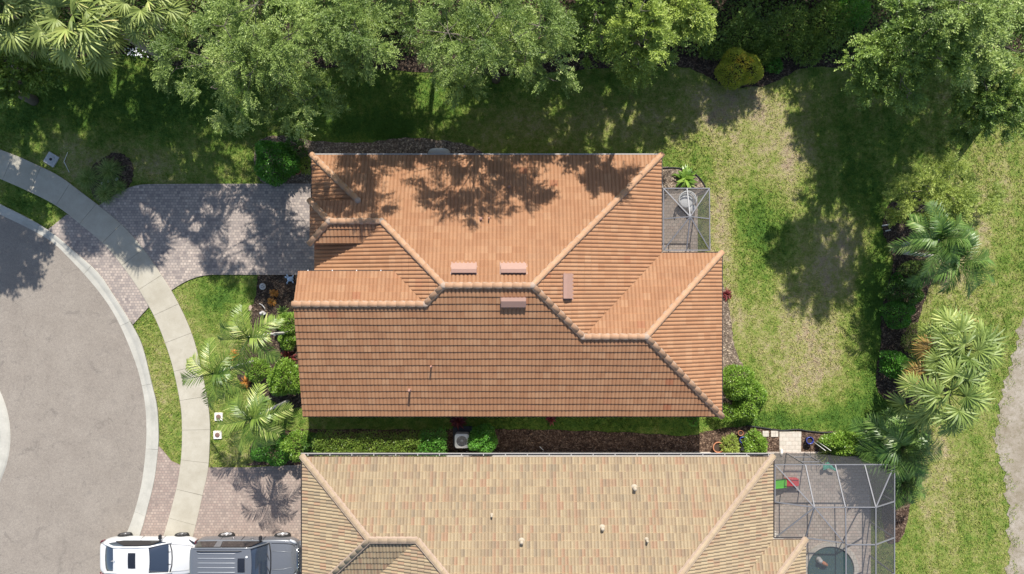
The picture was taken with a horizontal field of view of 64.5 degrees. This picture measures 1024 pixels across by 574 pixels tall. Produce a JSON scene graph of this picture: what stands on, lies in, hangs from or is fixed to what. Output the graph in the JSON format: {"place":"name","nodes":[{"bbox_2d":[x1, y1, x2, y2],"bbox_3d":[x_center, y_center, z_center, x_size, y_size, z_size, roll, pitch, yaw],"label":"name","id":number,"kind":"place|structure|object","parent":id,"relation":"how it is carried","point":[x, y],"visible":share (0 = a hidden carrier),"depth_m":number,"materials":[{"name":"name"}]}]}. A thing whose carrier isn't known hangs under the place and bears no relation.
{"place":"outdoors","nodes":[
{"label":"outdoors","id":0,"kind":"place"},
{"bbox_2d":[0,215,145,573],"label":"road","id":1,"kind":"structure","parent":0,"point":[71,390],"depth_m":39.99,"materials":[{"name":"grey asphalt"}]},
{"bbox_2d":[0,392,9,480],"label":"island kerb","id":2,"kind":"structure","parent":1,"relation":"on","point":[4,435],"depth_m":39.92,"materials":[{"name":"concrete"}]},
{"bbox_2d":[0,204,158,535],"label":"kerb","id":3,"kind":"structure","parent":1,"relation":"on","point":[93,275],"depth_m":39.97,"materials":[{"name":"concrete"}]},
{"bbox_2d":[48,215,148,323],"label":"apron pavers","id":4,"kind":"object","parent":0,"point":[93,251],"visible":1,"depth_m":39.95,"materials":[{"name":"grey brick"}]},
{"bbox_2d":[0,150,210,536],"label":"sidewalk","id":5,"kind":"structure","parent":0,"point":[114,236],"depth_m":39.93,"materials":[{"name":"concrete"}]},
{"bbox_2d":[140,447,179,535],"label":"apron pavers","id":6,"kind":"object","parent":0,"point":[162,496],"visible":0.67,"depth_m":39.95,"materials":[{"name":"beige brick"}]},
{"bbox_2d":[100,532,196,573],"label":"parked car","id":7,"kind":"object","parent":6,"relation":"on","point":[124,553],"visible":0.85,"depth_m":38.91,"materials":[{"name":"white paint"}]},
{"bbox_2d":[99,183,313,290],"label":"driveway","id":8,"kind":"structure","parent":0,"point":[181,233],"depth_m":39.95,"materials":[{"name":"grey brick"}]},
{"bbox_2d":[193,465,300,573],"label":"neighbour driveway","id":9,"kind":"structure","parent":0,"point":[253,501],"depth_m":39.95,"materials":[{"name":"beige brick"}]},
{"bbox_2d":[189,532,300,573],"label":"parked car","id":10,"kind":"object","parent":9,"relation":"on","point":[232,553],"visible":0.99,"depth_m":38.59,"materials":[{"name":"grey paint"}]},
{"bbox_2d":[428,148,449,152],"bbox_3d":[-3.559,-6.496,39.542,1.087,0.896,0.500,0,90,0],"label":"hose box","id":11,"kind":"object","parent":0,"point":[438,150],"visible":0.49,"depth_m":39.16,"materials":[{"name":"grey plastic"}]},
{"bbox_2d":[0,48,1023,573],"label":"lawn","id":12,"kind":"structure","parent":0,"point":[746,326],"depth_m":40.02,"materials":[{"name":"green plant"}]},
{"bbox_2d":[0,53,38,105],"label":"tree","id":13,"kind":"object","parent":12,"relation":"on","point":[32,100],"visible":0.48,"depth_m":39.48,"materials":[{"name":"green plant"}]},
{"bbox_2d":[0,35,67,108],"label":"tree","id":14,"kind":"object","parent":12,"relation":"on","point":[10,94],"visible":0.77,"depth_m":35.83,"materials":[{"name":"green plant"}]},
{"bbox_2d":[43,152,59,166],"bbox_3d":[-22.710,-6.290,39.961,0.580,0.138,0.580,32,90,0],"label":"utility cover","id":15,"kind":"object","parent":12,"relation":"on","point":[51,159],"visible":1,"depth_m":39.93,"materials":[{"name":"grey concrete"}]},
{"bbox_2d":[90,153,133,202],"bbox_3d":[-19.768,-5.386,39.993,2.206,0.030,2.493,0,90,0],"label":"sidewalk bed","id":16,"kind":"object","parent":12,"relation":"on","point":[127,169],"visible":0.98,"depth_m":39.98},
{"bbox_2d":[73,164,103,190],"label":"ornamental grass","id":17,"kind":"object","parent":16,"relation":"on","point":[88,177],"depth_m":39.77,"materials":[{"name":"green plant"}]},
{"bbox_2d":[91,180,118,206],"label":"ornamental grass","id":18,"kind":"object","parent":16,"relation":"on","point":[103,190],"depth_m":39.76,"materials":[{"name":"green plant"}]},
{"bbox_2d":[93,157,125,183],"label":"ornamental grass","id":19,"kind":"object","parent":16,"relation":"on","point":[108,170],"depth_m":39.76,"materials":[{"name":"green plant"}]},
{"bbox_2d":[113,179,127,195],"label":"ornamental grass","id":20,"kind":"object","parent":16,"relation":"on","point":[120,187],"depth_m":39.82,"materials":[{"name":"green plant"}]},
{"bbox_2d":[213,431,221,438],"bbox_3d":[-14.513,7.290,39.969,0.410,0.121,0.410,0,90,0],"label":"utility cover","id":21,"kind":"object","parent":12,"relation":"on","point":[217,435],"visible":0.94,"depth_m":39.93,"materials":[{"name":"white paint"}]},
{"bbox_2d":[214,412,222,420],"bbox_3d":[-14.460,6.395,39.969,0.400,0.121,0.400,0,90,0],"label":"utility cover","id":22,"kind":"object","parent":12,"relation":"on","point":[218,414],"visible":0.92,"depth_m":39.93,"materials":[{"name":"white paint"}]},
{"bbox_2d":[235,275,301,407],"bbox_3d":[-10.944,2.549,39.993,5.475,0.030,6.827,0,90,0],"label":"front bed","id":23,"kind":"object","parent":12,"relation":"on","point":[285,290],"visible":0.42,"depth_m":39.98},
{"bbox_2d":[181,337,253,410],"bbox_3d":[-12.716,3.777,37.070,2.836,5.964,3.071,-43,90,0],"label":"palm tree","id":24,"kind":"object","parent":23,"relation":"on","point":[220,370],"visible":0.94,"depth_m":34.56,"materials":[{"name":"green plant"}]},
{"bbox_2d":[215,303,288,372],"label":"palm tree","id":25,"kind":"object","parent":23,"relation":"on","point":[269,356],"visible":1,"depth_m":34.57,"materials":[{"name":"green plant"}]},
{"bbox_2d":[216,382,292,453],"bbox_3d":[-11.185,5.722,37.007,3.353,6.089,3.085,0,90,0],"label":"palm tree","id":26,"kind":"object","parent":23,"relation":"on","point":[254,416],"visible":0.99,"depth_m":34.57,"materials":[{"name":"green plant"}]},
{"bbox_2d":[244,356,272,383],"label":"shrub","id":27,"kind":"object","parent":23,"relation":"on","point":[250,376],"visible":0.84,"depth_m":39.29,"materials":[{"name":"green plant"}]},
{"bbox_2d":[266,357,300,396],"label":"shrub","id":28,"kind":"object","parent":23,"relation":"on","point":[273,377],"visible":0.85,"depth_m":38.93,"materials":[{"name":"green plant"}]},
{"bbox_2d":[274,312,295,335],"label":"shrub","id":29,"kind":"object","parent":23,"relation":"on","point":[287,324],"visible":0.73,"depth_m":39.23,"materials":[{"name":"green plant"}]},
{"bbox_2d":[277,332,295,350],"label":"shrub","id":30,"kind":"object","parent":23,"relation":"on","point":[282,342],"visible":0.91,"depth_m":39.38,"materials":[{"name":"green plant"}]},
{"bbox_2d":[280,348,296,366],"bbox_3d":[-11.007,3.554,39.865,1.114,0.472,1.046,29,90,0],"label":"cordyline","id":31,"kind":"object","parent":23,"relation":"on","point":[285,353],"visible":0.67,"depth_m":39.80,"materials":[{"name":"red plant"}]},
{"bbox_2d":[253,135,481,183],"bbox_3d":[-6.902,-6.247,39.997,11.710,0.030,2.463,0,90,0],"label":"wall bed","id":32,"kind":"object","parent":12,"relation":"on","point":[410,145],"visible":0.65,"depth_m":39.98,"materials":[{"name":"brown soil"}]},
{"bbox_2d":[254,140,301,186],"bbox_3d":[-11.351,-6.032,39.045,2.353,1.986,2.346,0,90,0],"label":"shrub","id":33,"kind":"object","parent":32,"relation":"on","point":[261,147],"visible":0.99,"depth_m":38.73,"materials":[{"name":"green plant"}]},
{"bbox_2d":[284,136,308,162],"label":"shrub","id":34,"kind":"object","parent":32,"relation":"on","point":[289,143],"visible":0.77,"depth_m":39.13,"materials":[{"name":"green plant"}]},
{"bbox_2d":[298,156,310,174],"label":"garden plant","id":35,"kind":"object","parent":32,"relation":"on","point":[302,169],"visible":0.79,"depth_m":39.50,"materials":[{"name":"green plant"}]},
{"bbox_2d":[449,417,467,430],"bbox_3d":[-2.644,6.566,39.900,1.030,0.389,0.978,0,90,0],"label":"cordyline","id":36,"kind":"object","parent":12,"relation":"on","point":[457,422],"visible":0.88,"depth_m":39.80,"materials":[{"name":"red plant"}]},
{"bbox_2d":[291,152,724,418],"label":"house","id":37,"kind":"structure","parent":12,"relation":"on","point":[496,285],"depth_m":35.98,"materials":[{"name":"tile"}]},
{"bbox_2d":[0,0,1023,87],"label":"back bed","id":38,"kind":"object","parent":12,"relation":"on","point":[705,67],"visible":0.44,"depth_m":39.98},
{"bbox_2d":[3,6,63,65],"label":"fan palm","id":39,"kind":"object","parent":38,"relation":"on","point":[26,54],"visible":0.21,"depth_m":33.96,"materials":[{"name":"green plant"}]},
{"bbox_2d":[0,0,67,56],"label":"fan palm","id":40,"kind":"object","parent":38,"relation":"on","point":[9,41],"visible":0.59,"depth_m":31.65,"materials":[{"name":"green plant"}]},
{"bbox_2d":[24,0,132,80],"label":"fan palm","id":41,"kind":"object","parent":38,"relation":"on","point":[89,40],"visible":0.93,"depth_m":31.54,"materials":[{"name":"green plant"}]},
{"bbox_2d":[98,17,166,62],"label":"leaning palm trunk","id":42,"kind":"object","parent":38,"relation":"on","point":[144,47],"visible":0.18,"depth_m":37.73,"materials":[{"name":"brown plant"}]},
{"bbox_2d":[119,43,152,61],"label":"flowering plant","id":43,"kind":"object","parent":38,"relation":"on","point":[137,52],"visible":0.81,"depth_m":39.84,"materials":[{"name":"white plant"}]},
{"bbox_2d":[107,0,192,48],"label":"fan palm","id":44,"kind":"object","parent":38,"relation":"on","point":[128,18],"visible":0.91,"depth_m":31.78,"materials":[{"name":"green plant"}]},
{"bbox_2d":[146,0,356,144],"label":"tree","id":45,"kind":"object","parent":38,"relation":"in","point":[247,54],"visible":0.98,"depth_m":31.52,"materials":[{"name":"green plant"}]},
{"bbox_2d":[250,0,339,26],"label":"tree","id":46,"kind":"object","parent":38,"relation":"on","point":[281,8],"visible":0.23,"depth_m":33.57,"materials":[{"name":"green plant"}]},
{"bbox_2d":[298,0,407,86],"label":"tree","id":47,"kind":"object","parent":38,"relation":"on","point":[353,45],"visible":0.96,"depth_m":30.17,"materials":[{"name":"green plant"}]},
{"bbox_2d":[392,0,584,111],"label":"tree","id":48,"kind":"object","parent":38,"relation":"on","point":[479,48],"visible":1,"depth_m":31.14,"materials":[{"name":"green plant"}]},
{"bbox_2d":[0,0,1023,63],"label":"thicket","id":49,"kind":"object","parent":38,"relation":"on","point":[876,8],"visible":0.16,"depth_m":39.29,"materials":[{"name":"green plant"}]},
{"bbox_2d":[539,0,690,71],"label":"tree","id":50,"kind":"object","parent":38,"relation":"on","point":[591,40],"visible":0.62,"depth_m":34.35,"materials":[{"name":"green plant"}]},
{"bbox_2d":[602,0,681,94],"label":"tree","id":51,"kind":"object","parent":38,"relation":"on","point":[638,19],"visible":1,"depth_m":31.25,"materials":[{"name":"green plant"}]},
{"bbox_2d":[661,0,717,50],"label":"tree","id":52,"kind":"object","parent":38,"relation":"on","point":[698,18],"visible":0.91,"depth_m":32.77,"materials":[{"name":"green plant"}]},
{"bbox_2d":[700,40,732,60],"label":"shrub","id":53,"kind":"object","parent":38,"relation":"on","point":[720,50],"visible":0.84,"depth_m":39.22,"materials":[{"name":"green plant"}]},
{"bbox_2d":[714,47,763,89],"bbox_3d":[11.056,-10.626,39.096,2.416,1.887,2.041,0,90,0],"label":"shrub","id":54,"kind":"object","parent":38,"relation":"on","point":[725,61],"visible":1,"depth_m":38.85,"materials":[{"name":"green plant"}]},
{"bbox_2d":[720,6,767,55],"bbox_3d":[11.314,-12.415,39.098,2.301,1.883,2.355,0,90,0],"label":"shrub","id":55,"kind":"object","parent":38,"relation":"on","point":[752,17],"visible":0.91,"depth_m":38.88,"materials":[{"name":"green plant"}]},
{"bbox_2d":[748,31,785,65],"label":"shrub","id":56,"kind":"object","parent":38,"relation":"on","point":[773,54],"visible":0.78,"depth_m":39.22,"materials":[{"name":"green plant"}]},
{"bbox_2d":[764,56,783,73],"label":"bush","id":57,"kind":"object","parent":38,"relation":"on","point":[779,64],"visible":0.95,"depth_m":39.62,"materials":[{"name":"green plant"}]},
{"bbox_2d":[759,3,812,60],"bbox_3d":[13.226,-12.412,38.953,2.664,2.172,2.743,0,90,0],"label":"shrub","id":58,"kind":"object","parent":38,"relation":"on","point":[802,23],"visible":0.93,"depth_m":38.74,"materials":[{"name":"green plant"}]},
{"bbox_2d":[804,0,855,50],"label":"shrub","id":59,"kind":"object","parent":38,"relation":"on","point":[822,25],"visible":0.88,"depth_m":38.65,"materials":[{"name":"green plant"}]},
{"bbox_2d":[825,0,872,34],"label":"shrub","id":60,"kind":"object","parent":38,"relation":"on","point":[861,5],"visible":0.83,"depth_m":38.35,"materials":[{"name":"green plant"}]},
{"bbox_2d":[916,0,1023,95],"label":"tree","id":61,"kind":"object","parent":38,"relation":"on","point":[983,19],"visible":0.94,"depth_m":29.67,"materials":[{"name":"green plant"}]},
{"bbox_2d":[299,452,808,573],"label":"house","id":62,"kind":"structure","parent":12,"relation":"on","point":[557,513],"depth_m":36.15,"materials":[{"name":"beige tile"}]},
{"bbox_2d":[247,426,877,465],"bbox_3d":[2.609,7.936,39.999,31.479,0.030,2.182,0,90,0],"label":"side bed","id":63,"kind":"object","parent":12,"relation":"on","point":[527,440],"visible":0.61,"depth_m":39.98,"materials":[{"name":"brown soil"}]},
{"bbox_2d":[249,429,294,466],"bbox_3d":[-11.695,7.876,39.255,2.202,1.570,1.815,0,90,0],"label":"shrub","id":64,"kind":"object","parent":63,"relation":"on","point":[272,462],"visible":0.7,"depth_m":38.98,"materials":[{"name":"green plant"}]},
{"bbox_2d":[279,429,312,462],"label":"shrub","id":65,"kind":"object","parent":63,"relation":"on","point":[290,452],"visible":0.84,"depth_m":38.85,"materials":[{"name":"green plant"}]},
{"bbox_2d":[301,432,319,452],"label":"shrub","id":66,"kind":"object","parent":63,"relation":"on","point":[308,441],"visible":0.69,"depth_m":38.89,"materials":[{"name":"green plant"}]},
{"bbox_2d":[312,428,424,452],"bbox_3d":[-6.892,7.558,39.060,5.376,1.976,1.376,0,90,0],"label":"hedge","id":67,"kind":"object","parent":63,"relation":"on","point":[317,438],"visible":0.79,"depth_m":38.47,"materials":[{"name":"green plant"}]},
{"bbox_2d":[416,425,448,452],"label":"shrub","id":68,"kind":"object","parent":63,"relation":"on","point":[436,441],"visible":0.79,"depth_m":38.48,"materials":[{"name":"green plant"}]},
{"bbox_2d":[453,426,471,447],"bbox_3d":[-2.431,7.360,39.611,0.950,0.818,1.000,0,90,0],"label":"air conditioner","id":69,"kind":"object","parent":63,"relation":"on","point":[460,437],"visible":0.89,"depth_m":39.29,"materials":[{"name":"grey metal"}]},
{"bbox_2d":[466,421,497,452],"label":"shrub","id":70,"kind":"object","parent":63,"relation":"on","point":[475,436],"visible":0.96,"depth_m":38.57,"materials":[{"name":"green plant"}]},
{"bbox_2d":[713,442,723,452],"bbox_3d":[10.090,7.838,39.790,0.551,0.420,0.546,0,90,0],"label":"flower pot","id":71,"kind":"object","parent":63,"relation":"on","point":[716,447],"visible":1,"depth_m":39.67,"materials":[{"name":"ceramic"}]},
{"bbox_2d":[719,432,740,452],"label":"shrub","id":72,"kind":"object","parent":63,"relation":"on","point":[734,442],"visible":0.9,"depth_m":39.36,"materials":[{"name":"green plant"}]},
{"bbox_2d":[740,428,767,452],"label":"shrub","id":73,"kind":"object","parent":63,"relation":"on","point":[760,439],"visible":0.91,"depth_m":39.14,"materials":[{"name":"green plant"}]},
{"bbox_2d":[746,425,832,432],"bbox_3d":[14.383,7.092,39.940,5.671,0.061,0.183,4,90,0],"label":"lawn edging","id":74,"kind":"object","parent":63,"relation":"on","point":[788,429],"visible":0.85,"depth_m":39.91,"materials":[{"name":"black plastic"}]},
{"bbox_2d":[817,430,869,455],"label":"shrub","id":75,"kind":"object","parent":63,"relation":"on","point":[837,448],"visible":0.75,"depth_m":39.17,"materials":[{"name":"green plant"}]},
{"bbox_2d":[662,195,696,252],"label":"patio","id":76,"kind":"structure","parent":12,"relation":"on","point":[672,227],"depth_m":39.95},
{"bbox_2d":[662,188,710,251],"bbox_3d":[8.058,-3.125,38.403,2.191,3.154,2.904,0,90,0],"label":"screen enclosure","id":77,"kind":"object","parent":76,"relation":"on","point":[703,219],"visible":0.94,"depth_m":37.85,"materials":[{"name":"grey metal"}]},
{"bbox_2d":[678,193,696,207],"bbox_3d":[8.498,-4.255,39.561,0.906,0.783,0.810,0,90,0],"label":"patio chair","id":78,"kind":"object","parent":76,"relation":"on","point":[682,200],"visible":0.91,"depth_m":39.49,"materials":[{"name":"white plastic"}]},
{"bbox_2d":[662,166,704,187],"bbox_3d":[8.178,-5.146,39.993,2.908,0.030,1.602,0,90,0],"label":"patio corner bed","id":79,"kind":"object","parent":12,"relation":"on","point":[669,180],"visible":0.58,"depth_m":39.98,"materials":[{"name":"brown soil"}]},
{"bbox_2d":[672,164,697,187],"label":"fern","id":80,"kind":"object","parent":79,"relation":"on","point":[686,176],"visible":0.98,"depth_m":39.81,"materials":[{"name":"green plant"}]},
{"bbox_2d":[687,417,698,426],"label":"garden plant","id":81,"kind":"object","parent":12,"relation":"on","point":[692,420],"visible":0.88,"depth_m":39.64,"materials":[{"name":"green plant"}]},
{"bbox_2d":[723,286,759,417],"bbox_3d":[10.221,2.847,39.993,2.647,0.030,7.314,-16,90,0],"label":"wall bed","id":82,"kind":"object","parent":12,"relation":"on","point":[730,355],"visible":0.3,"depth_m":39.98,"materials":[{"name":"brown soil"}]},
{"bbox_2d":[723,288,731,301],"bbox_3d":[10.594,0.360,39.903,0.704,0.318,0.687,-39,90,0],"label":"cordyline","id":83,"kind":"object","parent":82,"relation":"on","point":[726,294],"visible":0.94,"depth_m":39.88,"materials":[{"name":"red plant"}]},
{"bbox_2d":[712,402,753,422],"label":"hedge","id":84,"kind":"object","parent":82,"relation":"on","point":[732,418],"visible":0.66,"depth_m":39.27,"materials":[{"name":"green plant"}]},
{"bbox_2d":[723,364,754,400],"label":"shrub","id":85,"kind":"object","parent":82,"relation":"on","point":[732,395],"visible":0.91,"depth_m":38.79,"materials":[{"name":"green plant"}]},
{"bbox_2d":[730,377,767,421],"bbox_3d":[11.553,5.471,39.353,1.892,1.379,2.284,0,90,0],"label":"hedge","id":86,"kind":"object","parent":82,"relation":"on","point":[760,391],"visible":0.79,"depth_m":39.12,"materials":[{"name":"green plant"}]},
{"bbox_2d":[766,452,869,573],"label":"pool deck","id":87,"kind":"structure","parent":12,"relation":"on","point":[854,483],"depth_m":39.94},
{"bbox_2d":[776,477,798,488],"bbox_3d":[13.326,9.565,39.620,1.440,0.660,0.440,0,90,0],"label":"toy slide","id":88,"kind":"object","parent":87,"relation":"on","point":[784,483],"visible":0.71,"depth_m":39.60,"materials":[{"name":"plastic"}]},
{"bbox_2d":[806,541,858,573],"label":"spa pool","id":89,"kind":"structure","parent":87,"relation":"in","point":[824,549],"depth_m":39.97,"materials":[{"name":"liquid"}]},
{"bbox_2d":[774,453,894,573],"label":"screen enclosure","id":90,"kind":"object","parent":87,"relation":"on","point":[882,533],"visible":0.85,"depth_m":38.01,"materials":[{"name":"grey metal"}]},
{"bbox_2d":[847,406,944,487],"bbox_3d":[18.156,7.493,38.249,4.173,3.634,4.027,0,90,0],"label":"palm tree","id":91,"kind":"object","parent":12,"relation":"on","point":[899,436],"visible":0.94,"depth_m":37.39,"materials":[{"name":"green plant"}]},
{"bbox_2d":[885,448,910,542],"bbox_3d":[18.826,10.206,39.993,1.951,0.030,4.933,0,90,0],"label":"corner bed","id":92,"kind":"object","parent":12,"relation":"on","point":[901,517],"visible":0.19,"depth_m":39.98,"materials":[{"name":"brown soil"}]},
{"bbox_2d":[873,456,927,509],"bbox_3d":[18.588,9.259,38.859,2.537,2.422,2.692,0,90,0],"label":"shrub","id":93,"kind":"object","parent":92,"relation":"on","point":[908,489],"visible":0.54,"depth_m":38.13,"materials":[{"name":"green plant"}]},
{"bbox_2d":[834,0,976,115],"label":"tree","id":94,"kind":"object","parent":12,"relation":"on","point":[903,53],"visible":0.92,"depth_m":32.10,"materials":[{"name":"green plant"}]},
{"bbox_2d":[876,197,935,404],"bbox_3d":[19.508,0.690,39.993,3.096,0.030,10.295,0,90,0],"label":"lawn bed","id":95,"kind":"object","parent":12,"relation":"on","point":[891,339],"visible":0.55,"depth_m":39.98,"materials":[{"name":"brown soil"}]},
{"bbox_2d":[878,349,909,378],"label":"shrub","id":96,"kind":"object","parent":95,"relation":"on","point":[898,357],"visible":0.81,"depth_m":39.11,"materials":[{"name":"green plant"}]},
{"bbox_2d":[879,300,915,329],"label":"shrub","id":97,"kind":"object","parent":95,"relation":"on","point":[906,319],"visible":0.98,"depth_m":39.08,"materials":[{"name":"green plant"}]},
{"bbox_2d":[881,276,924,306],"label":"shrub","id":98,"kind":"object","parent":95,"relation":"on","point":[919,294],"visible":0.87,"depth_m":38.99,"materials":[{"name":"green plant"}]},
{"bbox_2d":[896,260,928,277],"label":"shrub","id":99,"kind":"object","parent":95,"relation":"on","point":[917,263],"visible":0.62,"depth_m":39.37,"materials":[{"name":"green plant"}]},
{"bbox_2d":[900,322,934,355],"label":"shrub","id":100,"kind":"object","parent":95,"relation":"on","point":[908,327],"visible":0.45,"depth_m":39.38,"materials":[{"name":"green plant"}]},
{"bbox_2d":[887,199,977,276],"bbox_3d":[18.517,-2.113,37.013,3.328,6.100,3.288,-38,90,0],"label":"palm tree","id":101,"kind":"object","parent":95,"relation":"on","point":[947,232],"visible":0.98,"depth_m":34.76,"materials":[{"name":"green plant"}]},
{"bbox_2d":[884,344,996,437],"bbox_3d":[18.915,4.704,36.867,4.033,6.437,4.121,45,90,0],"label":"fan palm","id":102,"kind":"object","parent":95,"relation":"on","point":[975,398],"visible":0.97,"depth_m":34.72,"materials":[{"name":"green plant"}]},
{"bbox_2d":[879,149,1008,245],"bbox_3d":[19.554,-4.261,37.330,5.909,5.557,3.977,-22,90,0],"label":"tree","id":103,"kind":"object","parent":95,"relation":"on","point":[969,197],"visible":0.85,"depth_m":36.08,"materials":[{"name":"green plant"}]},
{"bbox_2d":[902,225,995,299],"bbox_3d":[19.415,-1.103,37.185,3.607,5.760,3.433,0,90,0],"label":"palm tree","id":104,"kind":"object","parent":95,"relation":"on","point":[974,270],"visible":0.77,"depth_m":35.28,"materials":[{"name":"green plant"}]},
{"bbox_2d":[909,301,1007,395],"bbox_3d":[19.710,2.764,37.059,4.036,6.040,3.669,32,90,0],"label":"fan palm","id":105,"kind":"object","parent":12,"relation":"on","point":[983,342],"visible":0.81,"depth_m":34.88,"materials":[{"name":"green plant"}]},
{"bbox_2d":[938,57,1023,148],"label":"tree","id":106,"kind":"object","parent":12,"relation":"on","point":[990,108],"visible":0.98,"depth_m":35.10,"materials":[{"name":"green plant"}]},
{"bbox_2d":[779,432,800,451],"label":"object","id":107,"kind":"structure","parent":0,"point":[789,441],"depth_m":39.95,"materials":[{"name":"beige concrete"}]},
{"bbox_2d":[992,318,1023,573],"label":"sand","id":108,"kind":"structure","parent":0,"point":[1012,437],"depth_m":39.99,"materials":[{"name":"beige sand"}]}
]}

